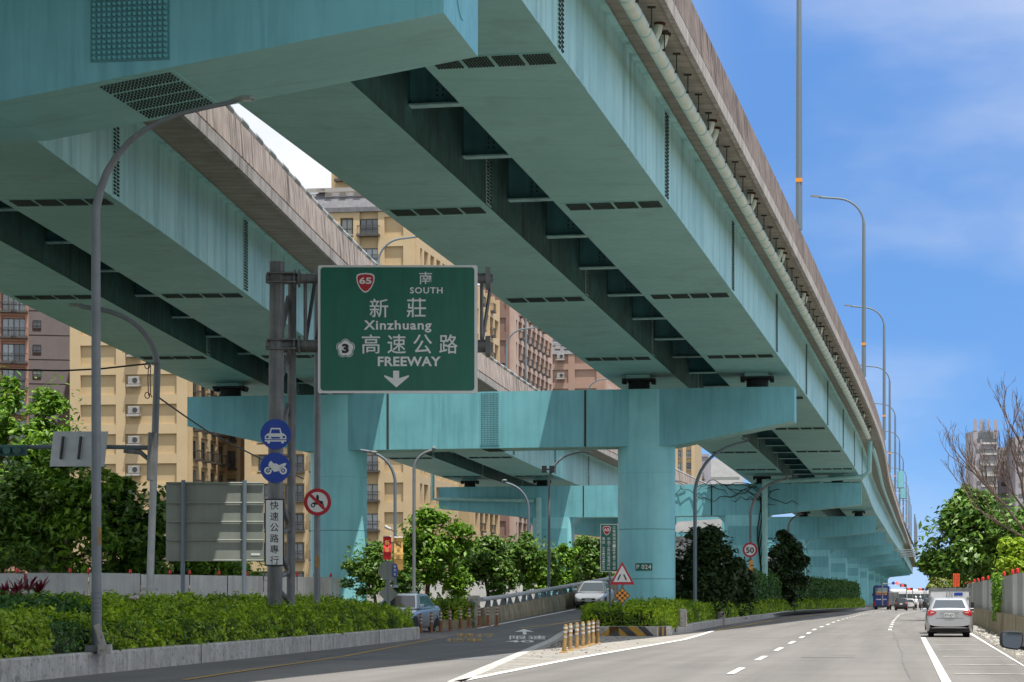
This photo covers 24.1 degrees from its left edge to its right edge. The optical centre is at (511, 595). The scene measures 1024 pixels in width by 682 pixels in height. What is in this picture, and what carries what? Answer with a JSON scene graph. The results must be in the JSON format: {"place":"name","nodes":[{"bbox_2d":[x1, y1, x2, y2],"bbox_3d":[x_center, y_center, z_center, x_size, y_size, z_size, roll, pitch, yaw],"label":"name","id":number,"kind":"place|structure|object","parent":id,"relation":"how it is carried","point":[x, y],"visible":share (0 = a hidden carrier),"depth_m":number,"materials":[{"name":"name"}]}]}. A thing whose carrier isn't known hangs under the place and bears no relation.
{"place":"outdoors","nodes":[
{"label":"outdoors","id":0,"kind":"place"},
{"bbox_2d":[420,627,479,637],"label":"side lane","id":1,"kind":"structure","parent":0,"point":[425,633],"depth_m":96.52,"materials":[{"name":"asphalt"}]},
{"bbox_2d":[166,480,263,593],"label":"traffic sign","id":2,"kind":"object","parent":1,"relation":"on","point":[214,521],"visible":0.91,"depth_m":92.00,"materials":[{"name":"grey metal"}]},
{"bbox_2d":[0,568,535,607],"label":"construction fence","id":3,"kind":"object","parent":1,"relation":"on","point":[119,583],"visible":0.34,"depth_m":105.40,"materials":[{"name":"metal"}]},
{"bbox_2d":[360,449,398,587],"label":"street lamp","id":4,"kind":"object","parent":1,"relation":"on","point":[394,585],"visible":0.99,"depth_m":107.95,"materials":[{"name":"grey metal"}]},
{"bbox_2d":[394,537,402,569],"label":"banner","id":5,"kind":"object","parent":4,"relation":"attached to","point":[398,551],"visible":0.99,"depth_m":107.64,"materials":[{"name":"yellow fabric"}]},
{"bbox_2d":[378,561,397,604],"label":"pole sign","id":6,"kind":"object","parent":1,"relation":"on","point":[388,573],"visible":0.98,"depth_m":87.94,"materials":[{"name":"metal"}]},
{"bbox_2d":[381,591,439,630],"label":"parked car","id":7,"kind":"object","parent":1,"relation":"on","point":[423,604],"visible":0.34,"depth_m":96.41,"materials":[{"name":"blue paint"}]},
{"bbox_2d":[27,604,1023,681],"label":"road","id":8,"kind":"structure","parent":0,"point":[719,655],"depth_m":54.94,"materials":[{"name":"asphalt"}]},
{"bbox_2d":[0,627,419,681],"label":"planter","id":9,"kind":"object","parent":8,"relation":"on","point":[33,668],"visible":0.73,"depth_m":53.26,"materials":[{"name":"concrete"}]},
{"bbox_2d":[0,601,55,658],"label":"shrub","id":10,"kind":"object","parent":9,"relation":"on","point":[27,633],"visible":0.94,"depth_m":44.08,"materials":[{"name":"green plant"}]},
{"bbox_2d":[0,588,91,624],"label":"shrub","id":11,"kind":"object","parent":9,"relation":"on","point":[10,600],"visible":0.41,"depth_m":50.65,"materials":[{"name":"green plant"}]},
{"bbox_2d":[31,612,86,653],"bbox_3d":[-9.479,0.805,46.688,2.079,1.169,2.636,0,0,6],"label":"shrub","id":12,"kind":"object","parent":9,"relation":"on","point":[66,640],"visible":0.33,"depth_m":46.74,"materials":[{"name":"green plant"}]},
{"bbox_2d":[68,303,160,590],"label":"street lamp","id":13,"kind":"object","parent":9,"relation":"on","point":[153,483],"visible":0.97,"depth_m":79.91,"materials":[{"name":"metal"}]},
{"bbox_2d":[27,432,156,479],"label":"signal arm","id":14,"kind":"object","parent":13,"relation":"attached to","point":[150,456],"visible":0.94,"depth_m":79.40},
{"bbox_2d":[0,445,26,455],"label":"traffic light","id":15,"kind":"object","parent":14,"relation":"attached to","point":[13,450],"visible":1,"depth_m":79.28,"materials":[{"name":"teal paint"}]},
{"bbox_2d":[50,431,107,466],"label":"traffic sign","id":16,"kind":"object","parent":14,"relation":"attached to","point":[71,449],"visible":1,"depth_m":79.30,"materials":[{"name":"metal"}]},
{"bbox_2d":[85,95,253,653],"bbox_3d":[-6.719,-4.191,46.583,4.198,10.661,0.586,0,0,33],"label":"street lamp","id":17,"kind":"object","parent":9,"relation":"on","point":[100,645],"visible":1,"depth_m":47.51,"materials":[{"name":"metal"}]},
{"bbox_2d":[7,589,416,651],"bbox_3d":[-7.788,0.559,67.249,6.812,1.662,38.570,0,0,11],"label":"hedge","id":18,"kind":"object","parent":9,"relation":"on","point":[160,620],"visible":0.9,"depth_m":61.41,"materials":[{"name":"green plant"}]},
{"bbox_2d":[304,268,330,603],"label":"pole sign","id":19,"kind":"object","parent":18,"relation":"on","point":[317,501],"visible":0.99,"depth_m":75.90,"materials":[{"name":"metal"}]},
{"bbox_2d":[266,261,492,604],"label":"sign gantry","id":20,"kind":"object","parent":18,"relation":"on","point":[278,344],"visible":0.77,"depth_m":69.92,"materials":[{"name":"metal"}]},
{"bbox_2d":[265,499,283,565],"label":"plate sign","id":21,"kind":"object","parent":20,"relation":"attached to","point":[274,532],"visible":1,"depth_m":69.71,"materials":[{"name":"metal"}]},
{"bbox_2d":[260,419,290,448],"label":"roundel sign","id":22,"kind":"object","parent":20,"relation":"attached to","point":[275,433],"visible":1,"depth_m":69.72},
{"bbox_2d":[260,453,290,482],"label":"roundel sign","id":23,"kind":"object","parent":20,"relation":"attached to","point":[275,467],"visible":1,"depth_m":69.72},
{"bbox_2d":[318,265,477,392],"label":"direction sign","id":24,"kind":"object","parent":20,"relation":"attached to","point":[397,328],"visible":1,"depth_m":69.64,"materials":[{"name":"metal"}]},
{"bbox_2d":[0,0,477,141],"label":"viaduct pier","id":25,"kind":"structure","parent":8,"relation":"on","point":[68,68],"depth_m":46.62,"materials":[{"name":"teal paint"}]},
{"bbox_2d":[239,0,915,573],"bbox_3d":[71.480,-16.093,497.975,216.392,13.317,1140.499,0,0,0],"label":"viaduct deck","id":26,"kind":"structure","parent":25,"relation":"on","point":[593,184],"depth_m":81.69,"materials":[{"name":"teal paint"}]},
{"bbox_2d":[796,0,802,229],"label":"deck lamp","id":27,"kind":"object","parent":26,"relation":"on","point":[799,180],"visible":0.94,"depth_m":106.22,"materials":[{"name":"grey metal"}]},
{"bbox_2d":[810,195,865,376],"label":"deck lamp","id":28,"kind":"object","parent":26,"relation":"on","point":[863,292],"visible":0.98,"depth_m":162.05,"materials":[{"name":"grey metal"}]},
{"bbox_2d":[844,305,885,439],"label":"deck lamp","id":29,"kind":"object","parent":26,"relation":"on","point":[884,388],"visible":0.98,"depth_m":217.89,"materials":[{"name":"grey metal"}]},
{"bbox_2d":[860,365,890,472],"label":"deck lamp","id":30,"kind":"object","parent":26,"relation":"on","point":[889,451],"visible":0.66,"depth_m":273.67,"materials":[{"name":"grey metal"}]},
{"bbox_2d":[428,594,476,626],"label":"hedge","id":31,"kind":"object","parent":8,"relation":"on","point":[447,603],"visible":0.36,"depth_m":103.46,"materials":[{"name":"green plant"}]},
{"bbox_2d":[410,447,435,592],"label":"street lamp","id":32,"kind":"object","parent":31,"relation":"on","point":[414,521],"visible":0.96,"depth_m":105.94,"materials":[{"name":"metal"}]},
{"bbox_2d":[187,373,795,602],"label":"viaduct pier","id":33,"kind":"structure","parent":8,"relation":"on","point":[642,427],"depth_m":121.55,"materials":[{"name":"teal paint"}]},
{"bbox_2d":[0,105,707,486],"bbox_3d":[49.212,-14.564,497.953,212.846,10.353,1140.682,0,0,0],"label":"viaduct deck","id":34,"kind":"structure","parent":33,"relation":"on","point":[206,217],"depth_m":90.82,"materials":[{"name":"teal paint"}]},
{"bbox_2d":[548,451,592,586],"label":"street lamp","id":35,"kind":"object","parent":8,"relation":"on","point":[557,462],"visible":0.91,"depth_m":127.94,"materials":[{"name":"metal"}]},
{"bbox_2d":[468,576,682,626],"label":"ramp wall","id":36,"kind":"structure","parent":8,"relation":"on","point":[531,606],"depth_m":116.05,"materials":[{"name":"concrete"}]},
{"bbox_2d":[451,631,712,681],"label":"road line","id":37,"kind":"object","parent":8,"relation":"on","point":[486,675],"visible":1,"depth_m":56.17,"materials":[{"name":"white paint"}]},
{"bbox_2d":[475,631,707,676],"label":"ghost island","id":38,"kind":"structure","parent":8,"relation":"on","point":[605,647],"depth_m":70.20,"materials":[{"name":"paint"}]},
{"bbox_2d":[431,441,871,597],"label":"viaduct pier","id":39,"kind":"structure","parent":8,"relation":"on","point":[571,507],"depth_m":193.12,"materials":[{"name":"teal paint"}]},
{"bbox_2d":[675,480,798,571],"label":"creeper","id":40,"kind":"object","parent":39,"relation":"attached to","point":[759,497],"visible":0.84,"depth_m":192.06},
{"bbox_2d":[482,636,920,657],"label":"asphalt patches","id":41,"kind":"object","parent":8,"relation":"on","point":[803,656],"visible":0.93,"depth_m":63.09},
{"bbox_2d":[573,607,871,635],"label":"planter","id":42,"kind":"object","parent":8,"relation":"on","point":[683,627],"visible":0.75,"depth_m":96.87,"materials":[{"name":"concrete"}]},
{"bbox_2d":[578,599,678,631],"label":"hedge","id":43,"kind":"object","parent":42,"relation":"on","point":[640,613],"visible":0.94,"depth_m":92.69,"materials":[{"name":"green plant"}]},
{"bbox_2d":[600,524,617,606],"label":"information sign","id":44,"kind":"object","parent":43,"relation":"on","point":[609,548],"visible":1,"depth_m":93.54,"materials":[{"name":"metal"}]},
{"bbox_2d":[610,562,634,612],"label":"warning sign","id":45,"kind":"object","parent":43,"relation":"on","point":[622,577],"visible":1,"depth_m":92.83,"materials":[{"name":"metal"}]},
{"bbox_2d":[630,595,717,624],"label":"hedge","id":46,"kind":"object","parent":42,"relation":"on","point":[698,611],"visible":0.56,"depth_m":111.32,"materials":[{"name":"green plant"}]},
{"bbox_2d":[675,522,748,618],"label":"bush","id":47,"kind":"object","parent":42,"relation":"on","point":[713,552],"visible":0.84,"depth_m":123.38,"materials":[{"name":"green plant"}]},
{"bbox_2d":[693,437,747,601],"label":"street lamp","id":48,"kind":"object","parent":42,"relation":"on","point":[706,462],"visible":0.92,"depth_m":121.94,"materials":[{"name":"grey metal"}]},
{"bbox_2d":[715,600,750,618],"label":"hedge","id":49,"kind":"object","parent":42,"relation":"on","point":[733,611],"visible":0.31,"depth_m":135.94,"materials":[{"name":"green plant"}]},
{"bbox_2d":[717,556,759,618],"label":"bush","id":50,"kind":"object","parent":42,"relation":"on","point":[747,596],"visible":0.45,"depth_m":139.70,"materials":[{"name":"green plant"}]},
{"bbox_2d":[711,566,861,600],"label":"hedge","id":51,"kind":"object","parent":42,"relation":"on","point":[771,586],"visible":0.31,"depth_m":261.35,"materials":[{"name":"green plant"}]},
{"bbox_2d":[768,529,812,610],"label":"bush","id":52,"kind":"object","parent":42,"relation":"on","point":[794,561],"visible":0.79,"depth_m":214.30,"materials":[{"name":"green plant"}]},
{"bbox_2d":[749,596,864,614],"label":"hedge","id":53,"kind":"object","parent":42,"relation":"on","point":[770,605],"visible":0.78,"depth_m":246.08,"materials":[{"name":"green plant"}]},
{"bbox_2d":[749,475,790,582],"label":"street lamp","id":54,"kind":"object","parent":53,"relation":"on","point":[753,502],"visible":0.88,"depth_m":155.43,"materials":[{"name":"metal"}]},
{"bbox_2d":[574,510,875,575],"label":"viaduct pier","id":55,"kind":"structure","parent":8,"relation":"on","point":[805,529],"depth_m":264.10,"materials":[{"name":"teal paint"}]},
{"bbox_2d":[721,527,885,578],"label":"viaduct pier","id":56,"kind":"structure","parent":8,"relation":"on","point":[819,552],"depth_m":336.04,"materials":[{"name":"teal paint"}]},
{"bbox_2d":[768,543,892,579],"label":"viaduct pier","id":57,"kind":"structure","parent":8,"relation":"on","point":[840,558],"depth_m":407.93,"materials":[{"name":"teal paint"}]},
{"bbox_2d":[847,551,898,586],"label":"viaduct pier","id":58,"kind":"structure","parent":8,"relation":"on","point":[853,568],"depth_m":479.85,"materials":[{"name":"teal paint"}]},
{"bbox_2d":[860,557,901,604],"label":"viaduct pier","id":59,"kind":"structure","parent":8,"relation":"on","point":[865,568],"depth_m":551.79,"materials":[{"name":"teal paint"}]},
{"bbox_2d":[872,585,891,609],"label":"bus","id":60,"kind":"object","parent":8,"relation":"on","point":[877,596],"visible":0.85,"depth_m":330.35,"materials":[{"name":"blue paint"}]},
{"bbox_2d":[921,637,950,681],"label":"road line","id":61,"kind":"object","parent":8,"relation":"on","point":[942,674],"visible":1,"depth_m":54.52,"materials":[{"name":"white paint"}]},
{"bbox_2d":[922,598,973,636],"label":"parked car","id":62,"kind":"object","parent":8,"relation":"on","point":[949,615],"visible":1,"depth_m":89.61,"materials":[{"name":"silver metal"}]},
{"bbox_2d":[923,588,973,633],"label":"box truck","id":63,"kind":"object","parent":8,"relation":"on","point":[964,593],"visible":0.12,"depth_m":97.73,"materials":[{"name":"metal"}]},
{"bbox_2d":[298,557,782,659],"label":"slip road","id":64,"kind":"structure","parent":0,"point":[444,649],"depth_m":76.10,"materials":[{"name":"asphalt"}]},
{"bbox_2d":[447,628,573,681],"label":"road line","id":65,"kind":"object","parent":64,"relation":"on","point":[476,672],"visible":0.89,"depth_m":57.04,"materials":[{"name":"white paint"}]},
{"bbox_2d":[574,581,613,608],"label":"parked car","id":66,"kind":"object","parent":64,"relation":"on","point":[590,591],"visible":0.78,"depth_m":128.41,"materials":[{"name":"beige paint"}]},
{"bbox_2d":[231,0,1023,588],"label":"sky","id":67,"kind":"structure","parent":0,"point":[913,110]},
{"bbox_2d":[891,589,928,605],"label":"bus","id":68,"kind":"object","parent":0,"point":[902,593],"visible":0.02,"depth_m":398.51,"materials":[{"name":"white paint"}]},
{"bbox_2d":[971,624,1023,663],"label":"roadside verge","id":69,"kind":"structure","parent":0,"point":[1009,652],"depth_m":67.46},
{"bbox_2d":[936,370,1023,537],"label":"bare tree","id":70,"kind":"object","parent":69,"relation":"on","point":[995,470],"visible":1,"depth_m":101.77,"materials":[{"name":"brown plant"}]},
{"bbox_2d":[971,626,1023,656],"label":"rubble","id":71,"kind":"object","parent":69,"relation":"on","point":[983,633],"visible":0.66,"depth_m":87.03,"materials":[{"name":"concrete"}]},
{"bbox_2d":[972,607,1023,642],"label":"roadside wall","id":72,"kind":"structure","parent":69,"relation":"on","point":[1004,622],"depth_m":93.81,"materials":[{"name":"concrete"}]},
{"bbox_2d":[963,568,1023,615],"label":"construction fence","id":73,"kind":"object","parent":72,"relation":"on","point":[1012,594],"visible":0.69,"depth_m":94.48,"materials":[{"name":"metal"}]},
{"bbox_2d":[990,571,1003,621],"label":"creeper","id":74,"kind":"object","parent":73,"relation":"hanging from","point":[996,586],"visible":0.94,"depth_m":96.46,"materials":[{"name":"green plant"}]},
{"bbox_2d":[999,631,1023,650],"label":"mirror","id":75,"kind":"object","parent":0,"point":[1012,640],"visible":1,"depth_m":23.19,"materials":[{"name":"paint"}]},
{"bbox_3d":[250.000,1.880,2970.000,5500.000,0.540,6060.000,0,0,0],"label":"ground","id":76,"kind":"structure","parent":0,"visible":0},
{"bbox_2d":[0,293,27,572],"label":"apartment block","id":77,"kind":"structure","parent":76,"relation":"on","point":[13,333],"depth_m":261.55,"materials":[{"name":"tile"}]},
{"bbox_2d":[0,366,42,572],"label":"tree","id":78,"kind":"object","parent":76,"relation":"on","point":[8,425],"visible":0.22,"depth_m":111.42,"materials":[{"name":"green plant"}]},
{"bbox_2d":[0,459,74,572],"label":"tree","id":79,"kind":"object","parent":76,"relation":"on","point":[19,549],"visible":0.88,"depth_m":105.40,"materials":[{"name":"green plant"}]},
{"bbox_2d":[6,371,87,572],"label":"tree","id":80,"kind":"object","parent":76,"relation":"on","point":[51,402],"visible":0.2,"depth_m":115.65,"materials":[{"name":"green plant"}]},
{"bbox_2d":[28,306,69,572],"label":"apartment block","id":81,"kind":"structure","parent":76,"relation":"on","point":[48,343],"depth_m":271.54,"materials":[{"name":"grey tile"}]},
{"bbox_2d":[0,437,127,588],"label":"tree","id":82,"kind":"object","parent":76,"relation":"on","point":[75,493],"visible":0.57,"depth_m":107.12,"materials":[{"name":"green plant"}]},
{"bbox_2d":[81,475,180,591],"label":"tree","id":83,"kind":"object","parent":76,"relation":"on","point":[134,534],"visible":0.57,"depth_m":110.70,"materials":[{"name":"green plant"}]},
{"bbox_2d":[70,327,229,595],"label":"apartment block","id":84,"kind":"structure","parent":76,"relation":"on","point":[186,453],"depth_m":258.95,"materials":[{"name":"tile"}]},
{"bbox_2d":[162,556,266,592],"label":"tree","id":85,"kind":"object","parent":76,"relation":"on","point":[227,568],"visible":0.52,"depth_m":112.62,"materials":[{"name":"green plant"}]},
{"bbox_2d":[227,435,244,594],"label":"apartment block","id":86,"kind":"structure","parent":76,"relation":"on","point":[236,470],"depth_m":276.11,"materials":[{"name":"concrete"}]},
{"bbox_2d":[245,173,458,601],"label":"apartment block","id":87,"kind":"structure","parent":76,"relation":"on","point":[370,229],"depth_m":260.90,"materials":[{"name":"tile"}]},
{"bbox_2d":[356,219,379,236],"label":"window","id":88,"kind":"structure","parent":87,"relation":"in","point":[368,227],"depth_m":260.72,"materials":[{"name":"glass"}]},
{"bbox_2d":[338,539,403,603],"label":"tree","id":89,"kind":"object","parent":76,"relation":"on","point":[362,570],"visible":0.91,"depth_m":117.60,"materials":[{"name":"green plant"}]},
{"bbox_2d":[390,562,423,592],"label":"bush","id":90,"kind":"object","parent":76,"relation":"on","point":[404,579],"visible":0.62,"depth_m":118.69,"materials":[{"name":"green plant"}]},
{"bbox_2d":[391,503,476,597],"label":"tree","id":91,"kind":"object","parent":76,"relation":"on","point":[438,558],"visible":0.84,"depth_m":121.28,"materials":[{"name":"green plant"}]},
{"bbox_2d":[438,565,474,598],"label":"bush","id":92,"kind":"object","parent":76,"relation":"on","point":[454,584],"visible":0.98,"depth_m":120.80,"materials":[{"name":"green plant"}]},
{"bbox_2d":[459,286,499,600],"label":"apartment block","id":93,"kind":"structure","parent":76,"relation":"on","point":[483,524],"depth_m":311.05,"materials":[{"name":"beige tile"}]},
{"bbox_2d":[449,532,516,605],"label":"tree","id":94,"kind":"object","parent":76,"relation":"on","point":[487,550],"visible":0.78,"depth_m":127.31,"materials":[{"name":"green plant"}]},
{"bbox_2d":[483,560,521,603],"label":"bush","id":95,"kind":"object","parent":76,"relation":"on","point":[500,581],"visible":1,"depth_m":126.84,"materials":[{"name":"green plant"}]},
{"bbox_2d":[478,285,552,592],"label":"apartment block","id":96,"kind":"structure","parent":76,"relation":"on","point":[539,359],"depth_m":346.83,"materials":[{"name":"brown tile"}]},
{"bbox_2d":[500,531,562,596],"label":"tree","id":97,"kind":"object","parent":76,"relation":"on","point":[526,549],"visible":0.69,"depth_m":133.27,"materials":[{"name":"green plant"}]},
{"bbox_2d":[524,559,562,596],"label":"bush","id":98,"kind":"object","parent":76,"relation":"on","point":[541,580],"visible":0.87,"depth_m":132.72,"materials":[{"name":"green plant"}]},
{"bbox_2d":[552,543,583,592],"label":"tree","id":99,"kind":"object","parent":76,"relation":"on","point":[569,575],"visible":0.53,"depth_m":139.59,"materials":[{"name":"green plant"}]},
{"bbox_2d":[557,534,614,588],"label":"tree","id":100,"kind":"object","parent":76,"relation":"on","point":[590,559],"visible":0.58,"depth_m":164.19,"materials":[{"name":"green plant"}]},
{"bbox_2d":[553,339,619,588],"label":"apartment block","id":101,"kind":"structure","parent":76,"relation":"on","point":[571,371],"depth_m":405.69,"materials":[{"name":"beige tile"}]},
{"bbox_2d":[675,445,701,482],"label":"apartment block","id":102,"kind":"structure","parent":76,"relation":"on","point":[691,460],"depth_m":600.32,"materials":[{"name":"tile"}]},
{"bbox_2d":[675,519,721,559],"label":"shed","id":103,"kind":"structure","parent":76,"relation":"on","point":[682,526],"depth_m":236.00,"materials":[{"name":"tile"}]},
{"bbox_2d":[711,459,743,483],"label":"apartment block","id":104,"kind":"structure","parent":76,"relation":"on","point":[722,472],"depth_m":780.99,"materials":[{"name":"concrete"}]},
{"bbox_2d":[806,561,904,603],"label":"viaduct pier","id":105,"kind":"structure","parent":76,"relation":"on","point":[871,577],"depth_m":623.74,"materials":[{"name":"teal paint"}]},
{"bbox_2d":[913,483,1023,587],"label":"tree","id":106,"kind":"object","parent":76,"relation":"on","point":[973,534],"visible":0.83,"depth_m":148.28,"materials":[{"name":"green plant"}]},
{"bbox_2d":[966,419,997,580],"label":"apartment tower","id":107,"kind":"structure","parent":76,"relation":"on","point":[976,435],"depth_m":700.00,"materials":[{"name":"concrete"}]},
{"bbox_2d":[997,447,1006,507],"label":"apartment tower","id":108,"kind":"structure","parent":76,"relation":"on","point":[1002,486],"depth_m":706.00,"materials":[{"name":"concrete"}]},
{"bbox_2d":[991,536,1023,575],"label":"tree","id":109,"kind":"object","parent":76,"relation":"on","point":[1014,558],"visible":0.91,"depth_m":127.41,"materials":[{"name":"green plant"}]},
{"bbox_2d":[1007,437,1023,512],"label":"apartment tower","id":110,"kind":"structure","parent":76,"relation":"on","point":[1016,483],"depth_m":692.00,"materials":[{"name":"concrete"}]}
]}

